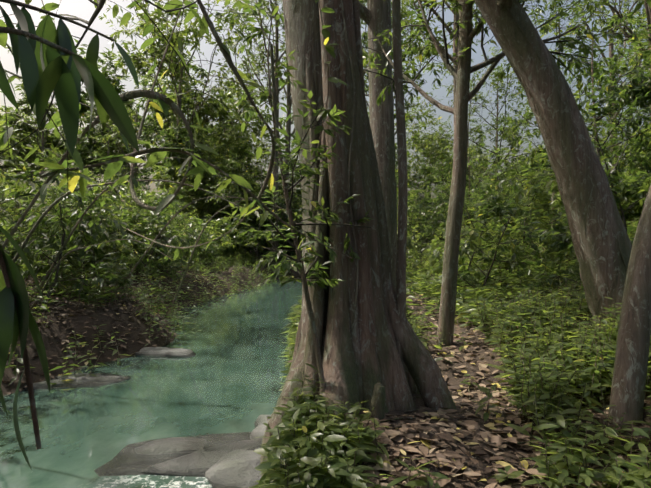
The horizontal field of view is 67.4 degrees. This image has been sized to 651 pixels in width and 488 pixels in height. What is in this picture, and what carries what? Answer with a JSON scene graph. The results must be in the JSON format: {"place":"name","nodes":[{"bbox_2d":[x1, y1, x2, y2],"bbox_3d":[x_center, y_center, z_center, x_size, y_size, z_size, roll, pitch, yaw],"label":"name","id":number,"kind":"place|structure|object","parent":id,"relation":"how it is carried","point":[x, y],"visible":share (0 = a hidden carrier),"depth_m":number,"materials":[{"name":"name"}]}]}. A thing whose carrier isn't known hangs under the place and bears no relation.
{"place":"outdoors","nodes":[
{"label":"outdoors","id":0,"kind":"place"},
{"bbox_2d":[0,277,301,487],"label":"river water","id":1,"kind":"structure","parent":0,"point":[226,378],"depth_m":7.72,"materials":[{"name":"teal liquid"}]},
{"bbox_2d":[0,0,649,233],"label":"sky","id":2,"kind":"structure","parent":0,"point":[84,9],"materials":[{"name":"white"}]},
{"bbox_2d":[1,222,650,487],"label":"ground","id":3,"kind":"structure","parent":0,"point":[77,323],"depth_m":9.44,"materials":[{"name":"soil"}]},
{"bbox_2d":[0,0,283,469],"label":"leaves","id":4,"kind":"object","parent":3,"relation":"on","point":[47,57],"visible":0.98,"depth_m":1.23,"materials":[{"name":"green plant"}]},
{"bbox_2d":[23,347,270,487],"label":"river rocks","id":5,"kind":"object","parent":3,"relation":"on","point":[227,460],"visible":0.46,"depth_m":5.61,"materials":[{"name":"stone"}]},
{"bbox_2d":[0,0,302,304],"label":"forest trees","id":6,"kind":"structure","parent":3,"relation":"on","point":[101,222],"depth_m":23.42,"materials":[{"name":"green plant"}]},
{"bbox_2d":[2,0,351,315],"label":"liana vines","id":7,"kind":"object","parent":3,"relation":"on","point":[157,155],"visible":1,"depth_m":3.54,"materials":[{"name":"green plant"}]},
{"bbox_2d":[209,0,374,393],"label":"sapling tree","id":8,"kind":"object","parent":3,"relation":"on","point":[285,263],"visible":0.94,"depth_m":4.65,"materials":[{"name":"green plant"}]},
{"bbox_2d":[0,0,650,247],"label":"forest trees","id":9,"kind":"object","parent":3,"relation":"on","point":[112,140],"visible":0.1,"depth_m":60.98,"materials":[{"name":"green plant"}]},
{"bbox_2d":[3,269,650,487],"bbox_3d":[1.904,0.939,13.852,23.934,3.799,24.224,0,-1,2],"label":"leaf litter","id":10,"kind":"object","parent":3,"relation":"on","point":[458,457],"visible":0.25,"depth_m":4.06,"materials":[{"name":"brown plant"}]},
{"bbox_2d":[5,212,650,487],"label":"undergrowth plants","id":11,"kind":"object","parent":3,"relation":"on","point":[313,445],"visible":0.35,"depth_m":4.96,"materials":[{"name":"green plant"}]},
{"bbox_2d":[260,0,455,476],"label":"fig tree","id":12,"kind":"object","parent":3,"relation":"on","point":[376,355],"visible":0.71,"depth_m":5.01,"materials":[{"name":"brown plant"}]},
{"bbox_2d":[280,0,447,96],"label":"tree","id":13,"kind":"object","parent":3,"relation":"on","point":[364,2],"visible":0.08,"depth_m":16.29,"materials":[{"name":"green plant"}]},
{"bbox_2d":[359,0,396,292],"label":"tree","id":14,"kind":"object","parent":3,"relation":"on","point":[375,15],"visible":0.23,"depth_m":11.66,"materials":[{"name":"brown plant"}]},
{"bbox_2d":[361,0,623,345],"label":"thin tree","id":15,"kind":"object","parent":3,"relation":"on","point":[468,32],"visible":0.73,"depth_m":7.86,"materials":[{"name":"brown plant"}]},
{"bbox_2d":[367,0,650,297],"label":"forest trees","id":16,"kind":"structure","parent":3,"relation":"on","point":[490,213],"depth_m":17.91,"materials":[{"name":"green plant"}]},
{"bbox_2d":[437,0,631,334],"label":"leaning tree","id":17,"kind":"object","parent":3,"relation":"on","point":[602,243],"visible":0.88,"depth_m":6.93,"materials":[{"name":"brown plant"}]},
{"bbox_2d":[608,0,650,425],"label":"slender tree","id":18,"kind":"object","parent":3,"relation":"on","point":[627,393],"visible":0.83,"depth_m":4.25,"materials":[{"name":"brown plant"}]}
]}

